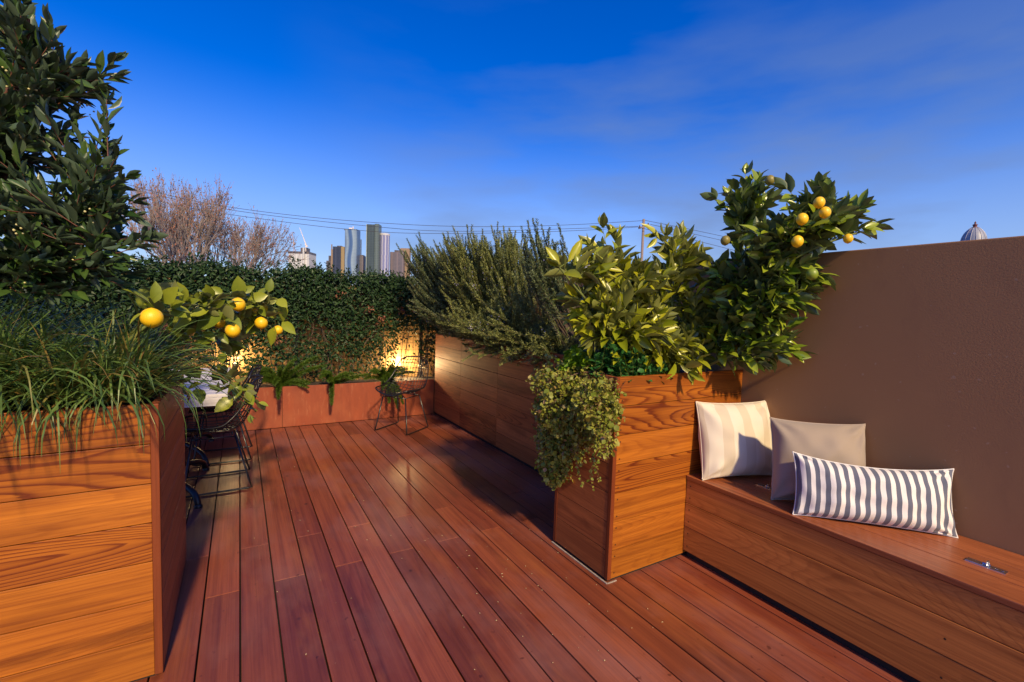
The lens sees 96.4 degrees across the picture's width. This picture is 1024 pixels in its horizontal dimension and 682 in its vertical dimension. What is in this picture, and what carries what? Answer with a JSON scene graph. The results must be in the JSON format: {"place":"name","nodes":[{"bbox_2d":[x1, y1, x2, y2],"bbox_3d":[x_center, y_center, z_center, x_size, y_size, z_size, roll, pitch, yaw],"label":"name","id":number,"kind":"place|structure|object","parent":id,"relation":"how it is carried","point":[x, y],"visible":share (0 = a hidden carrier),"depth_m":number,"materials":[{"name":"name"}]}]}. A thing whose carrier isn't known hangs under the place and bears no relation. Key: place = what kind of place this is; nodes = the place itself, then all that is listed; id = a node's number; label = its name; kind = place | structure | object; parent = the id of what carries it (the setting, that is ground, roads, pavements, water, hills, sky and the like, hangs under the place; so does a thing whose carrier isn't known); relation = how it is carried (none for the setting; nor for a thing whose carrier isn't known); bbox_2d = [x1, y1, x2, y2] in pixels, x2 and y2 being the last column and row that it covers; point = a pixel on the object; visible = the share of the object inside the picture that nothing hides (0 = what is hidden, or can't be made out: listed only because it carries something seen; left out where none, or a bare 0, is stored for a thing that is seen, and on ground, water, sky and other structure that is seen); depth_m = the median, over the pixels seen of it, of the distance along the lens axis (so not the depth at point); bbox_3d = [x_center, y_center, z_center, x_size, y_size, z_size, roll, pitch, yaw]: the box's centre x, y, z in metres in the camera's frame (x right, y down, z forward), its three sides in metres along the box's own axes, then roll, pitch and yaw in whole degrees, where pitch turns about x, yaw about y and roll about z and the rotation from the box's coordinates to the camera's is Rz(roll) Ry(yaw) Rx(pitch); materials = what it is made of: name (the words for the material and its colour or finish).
{"place":"outdoors","nodes":[
{"label":"outdoors","id":0,"kind":"place"},
{"bbox_2d":[148,413,434,681],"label":"deck subframe","id":1,"kind":"object","parent":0,"point":[270,560],"visible":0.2,"depth_m":2.45,"materials":[{"name":"brown wood"}]},
{"bbox_2d":[7,278,437,384],"bbox_3d":[-3.832,0.193,5.267,6.800,1.884,0.070,0,4,-31],"label":"timber fence","id":2,"kind":"object","parent":1,"relation":"on","point":[412,343],"visible":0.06,"depth_m":6.17,"materials":[{"name":"brown wood"}]},
{"bbox_2d":[184,376,434,433],"bbox_3d":[-3.290,0.736,5.046,5.900,0.466,0.479,0,4,-31],"label":"planter box","id":3,"kind":"object","parent":1,"relation":"on","point":[353,400],"visible":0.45,"depth_m":5.43,"materials":[{"name":"wood"}]},
{"bbox_2d":[0,266,435,382],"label":"wire fence","id":4,"kind":"object","parent":3,"relation":"on","point":[296,362],"visible":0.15,"depth_m":5.74,"materials":[{"name":"black metal"}]},
{"bbox_2d":[0,248,441,384],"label":"hedge","id":5,"kind":"object","parent":3,"relation":"on","point":[383,297],"visible":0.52,"depth_m":5.54,"materials":[{"name":"green plant"}]},
{"bbox_2d":[239,356,327,399],"bbox_3d":[-2.521,0.394,5.120,0.939,0.432,0.579,0,4,-31],"label":"foxtail fern","id":6,"kind":"object","parent":3,"relation":"on","point":[279,380],"visible":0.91,"depth_m":5.21,"materials":[{"name":"green plant"}]},
{"bbox_2d":[319,370,369,405],"bbox_3d":[-2.072,0.526,5.549,0.349,0.401,0.674,4,4,27],"label":"foxtail fern","id":7,"kind":"object","parent":3,"relation":"on","point":[330,378],"visible":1,"depth_m":5.45,"materials":[{"name":"green plant"}]},
{"bbox_2d":[364,362,413,407],"bbox_3d":[-1.525,0.546,5.746,0.602,0.564,0.438,0,4,-31],"label":"foxtail fern","id":8,"kind":"object","parent":3,"relation":"on","point":[383,375],"visible":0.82,"depth_m":5.75,"materials":[{"name":"green plant"}]},
{"bbox_2d":[135,414,907,681],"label":"deck","id":9,"kind":"structure","parent":1,"relation":"on","point":[695,621],"depth_m":2.29,"materials":[{"name":"brown wood"}]},
{"bbox_2d":[0,373,185,681],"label":"planter box","id":10,"kind":"object","parent":9,"relation":"on","point":[92,547],"visible":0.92,"depth_m":1.58,"materials":[{"name":"brown wood"}]},
{"bbox_2d":[0,0,168,310],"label":"bay tree","id":11,"kind":"object","parent":10,"relation":"on","point":[50,244],"visible":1,"depth_m":1.58,"materials":[{"name":"green plant"}]},
{"bbox_2d":[0,276,254,465],"bbox_3d":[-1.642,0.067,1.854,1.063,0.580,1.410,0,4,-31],"label":"strappy grass","id":12,"kind":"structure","parent":10,"relation":"on","point":[125,388],"depth_m":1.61,"materials":[{"name":"green plant"}]},
{"bbox_2d":[109,276,295,422],"bbox_3d":[-1.463,0.066,2.209,0.657,0.794,1.025,3,4,18],"label":"lemon tree","id":13,"kind":"object","parent":10,"relation":"on","point":[254,310],"visible":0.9,"depth_m":2.22,"materials":[{"name":"green plant"}]},
{"bbox_2d":[169,367,230,508],"bbox_3d":[-2.825,0.699,3.674,0.955,0.757,1.782,0,4,-31],"label":"slatted table","id":14,"kind":"object","parent":9,"relation":"on","point":[213,397],"visible":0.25,"depth_m":3.38,"materials":[{"name":"white metal"}]},
{"bbox_2d":[184,374,262,497],"bbox_3d":[-2.227,0.688,3.517,0.558,0.823,0.543,0,4,-32],"label":"wire chair","id":15,"kind":"object","parent":9,"relation":"on","point":[221,428],"visible":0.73,"depth_m":3.48,"materials":[{"name":"black metal"}]},
{"bbox_2d":[188,364,261,465],"bbox_3d":[-2.576,0.636,4.143,0.558,0.823,0.543,0,4,-29],"label":"wire chair","id":16,"kind":"object","parent":9,"relation":"on","point":[258,368],"visible":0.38,"depth_m":4.06,"materials":[{"name":"black metal"}]},
{"bbox_2d":[375,356,428,434],"bbox_3d":[-1.246,0.605,5.286,0.543,0.823,0.558,3,4,22],"label":"wire chair","id":17,"kind":"object","parent":9,"relation":"on","point":[409,391],"visible":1,"depth_m":5.36,"materials":[{"name":"black metal"}]},
{"bbox_2d":[206,457,647,669],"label":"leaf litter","id":18,"kind":"object","parent":9,"relation":"on","point":[469,555],"visible":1,"depth_m":2.58,"materials":[{"name":"brown plant"}]},
{"bbox_2d":[434,334,653,473],"bbox_3d":[0.077,0.566,4.694,0.480,1.068,3.516,0,4,-31],"label":"planter box","id":19,"kind":"object","parent":9,"relation":"on","point":[488,399],"visible":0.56,"depth_m":4.76,"materials":[{"name":"brown wood"}]},
{"bbox_2d":[395,231,469,337],"bbox_3d":[-0.865,-0.638,5.471,0.961,1.306,0.979,0,4,-31],"label":"rosemary bush","id":20,"kind":"object","parent":19,"relation":"on","point":[424,270],"visible":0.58,"depth_m":5.33,"materials":[{"name":"green plant"}]},
{"bbox_2d":[432,221,579,374],"bbox_3d":[-0.070,-0.472,4.353,0.939,1.479,2.445,0,4,-31],"label":"rosemary bush","id":21,"kind":"object","parent":19,"relation":"on","point":[492,301],"visible":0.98,"depth_m":4.52,"materials":[{"name":"green plant"}]},
{"bbox_2d":[519,218,597,352],"bbox_3d":[0.451,-0.426,3.784,0.825,1.158,0.411,2,4,9],"label":"rosemary bush","id":22,"kind":"object","parent":19,"relation":"on","point":[547,290],"visible":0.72,"depth_m":3.72,"materials":[{"name":"green plant"}]},
{"bbox_2d":[551,368,742,583],"bbox_3d":[0.845,0.705,2.825,1.074,1.083,0.493,0,4,-31],"label":"planter box","id":23,"kind":"object","parent":9,"relation":"on","point":[626,516],"visible":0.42,"depth_m":2.52,"materials":[{"name":"brown wood"}]},
{"bbox_2d":[525,354,626,490],"bbox_3d":[0.435,0.495,2.557,0.610,0.814,0.772,0,4,-31],"label":"trailing oregano","id":24,"kind":"object","parent":23,"relation":"on","point":[572,410],"visible":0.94,"depth_m":2.44,"materials":[{"name":"green plant"}]},
{"bbox_2d":[555,344,609,371],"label":"parsley plant","id":25,"kind":"object","parent":23,"relation":"on","point":[576,356],"visible":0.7,"depth_m":2.54,"materials":[{"name":"green plant"}]},
{"bbox_2d":[589,335,668,383],"bbox_3d":[0.651,0.101,2.522,0.511,0.281,0.285,0,4,-31],"label":"mint plant","id":26,"kind":"object","parent":23,"relation":"on","point":[632,369],"visible":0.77,"depth_m":2.44,"materials":[{"name":"green plant"}]},
{"bbox_2d":[543,212,745,385],"bbox_3d":[0.842,-0.236,2.643,1.457,1.040,0.695,0,4,-31],"label":"citrus shrub","id":27,"kind":"object","parent":23,"relation":"on","point":[621,295],"visible":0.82,"depth_m":2.56,"materials":[{"name":"green plant"}]},
{"bbox_2d":[698,160,893,375],"bbox_3d":[1.425,-0.409,2.541,0.641,1.362,0.903,0,4,-31],"label":"lemon tree","id":28,"kind":"object","parent":23,"relation":"on","point":[776,256],"visible":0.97,"depth_m":2.44,"materials":[{"name":"green plant"}]},
{"bbox_2d":[683,472,1023,681],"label":"storage bench","id":29,"kind":"object","parent":9,"relation":"on","point":[908,605],"visible":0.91,"depth_m":1.90,"materials":[{"name":"brown wood"}]},
{"bbox_2d":[695,400,771,480],"bbox_3d":[1.299,0.569,2.663,0.490,0.433,0.240,1,4,-14],"label":"throw pillow","id":30,"kind":"object","parent":29,"relation":"on","point":[735,439],"visible":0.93,"depth_m":2.58,"materials":[{"name":"beige fabric"}]},
{"bbox_2d":[770,417,865,499],"bbox_3d":[1.547,0.612,2.314,0.445,0.408,0.244,3,4,11],"label":"throw pillow","id":31,"kind":"object","parent":29,"relation":"on","point":[842,443],"visible":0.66,"depth_m":2.27,"materials":[{"name":"beige fabric"}]},
{"bbox_2d":[792,451,957,537],"bbox_3d":[1.638,0.691,2.090,0.633,0.286,0.196,3,4,17],"label":"throw pillow","id":32,"kind":"object","parent":29,"relation":"on","point":[918,500],"visible":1,"depth_m":2.03,"materials":[{"name":"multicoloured fabric"}]},
{"bbox_2d":[469,236,1023,555],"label":"rendered wall","id":33,"kind":"structure","parent":1,"relation":"on","point":[916,362],"depth_m":2.09,"materials":[{"name":"brown paint"}]},
{"bbox_2d":[288,247,315,280],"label":"unfinished tower","id":34,"kind":"structure","parent":0,"point":[305,254],"depth_m":1394.29,"materials":[{"name":"white concrete"}]},
{"bbox_2d":[326,244,344,275],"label":"office tower","id":35,"kind":"structure","parent":0,"point":[337,258],"depth_m":1394.10,"materials":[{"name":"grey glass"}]},
{"bbox_2d":[344,227,361,284],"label":"glass tower","id":36,"kind":"structure","parent":0,"point":[353,246],"depth_m":1392.92,"materials":[{"name":"blue glass"}]},
{"bbox_2d":[359,255,365,281],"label":"apartment block","id":37,"kind":"structure","parent":0,"point":[362,262],"depth_m":1424.57,"materials":[{"name":"beige concrete"}]},
{"bbox_2d":[366,224,381,275],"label":"glass tower","id":38,"kind":"structure","parent":0,"point":[373,250],"depth_m":1372.32,"materials":[{"name":"glass"}]},
{"bbox_2d":[380,233,389,281],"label":"glass tower","id":39,"kind":"structure","parent":0,"point":[384,251],"depth_m":1391.08,"materials":[{"name":"white glass"}]},
{"bbox_2d":[390,248,410,280],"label":"office block","id":40,"kind":"structure","parent":0,"point":[397,262],"depth_m":1434.53,"materials":[{"name":"beige concrete"}]},
{"bbox_2d":[0,0,1023,278],"label":"sky","id":41,"kind":"structure","parent":0,"point":[442,114],"materials":[{"name":"blue"}]},
{"bbox_2d":[960,221,987,240],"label":"dome","id":42,"kind":"structure","parent":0,"point":[974,232],"depth_m":59.36,"materials":[{"name":"white metal"}]},
{"label":"ground","id":43,"kind":"structure","parent":0,"visible":0},
{"bbox_2d":[121,168,255,271],"bbox_3d":[-18.759,-2.039,26.201,7.336,15.273,5.802,3,4,11],"label":"bare tree","id":44,"kind":"object","parent":43,"relation":"on","point":[157,208],"visible":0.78,"depth_m":25.58,"materials":[{"name":"brown plant"}]},
{"bbox_2d":[135,173,310,274],"bbox_3d":[-18.715,-2.345,29.023,7.119,15.521,9.293,4,4,29],"label":"bare tree","id":45,"kind":"object","parent":43,"relation":"on","point":[254,247],"visible":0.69,"depth_m":29.08,"materials":[{"name":"brown plant"}]},
{"bbox_2d":[638,219,648,260],"bbox_3d":[8.973,-1.026,32.486,1.051,15.030,0.218,-1,4,-34],"label":"power pole","id":46,"kind":"object","parent":43,"relation":"on","point":[642,239],"visible":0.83,"depth_m":32.02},
{"bbox_2d":[126,193,632,233],"bbox_3d":[-6.181,-7.819,29.924,32.104,1.355,2.495,1,4,-13],"label":"power line","id":47,"kind":"object","parent":46,"relation":"attached to","point":[394,232],"visible":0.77,"depth_m":30.64,"materials":[{"name":"black metal"}]},
{"bbox_2d":[124,183,642,226],"bbox_3d":[-6.045,-8.150,29.222,30.915,1.205,2.523,1,4,-15],"label":"power line","id":48,"kind":"object","parent":46,"relation":"attached to","point":[403,224],"visible":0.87,"depth_m":30.18,"materials":[{"name":"black metal"}]},
{"bbox_2d":[142,191,636,230],"bbox_3d":[-6.490,-7.793,29.315,30.625,0.985,2.579,1,4,-13],"label":"power line","id":49,"kind":"object","parent":46,"relation":"attached to","point":[386,227],"visible":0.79,"depth_m":29.91,"materials":[{"name":"black metal"}]}
]}

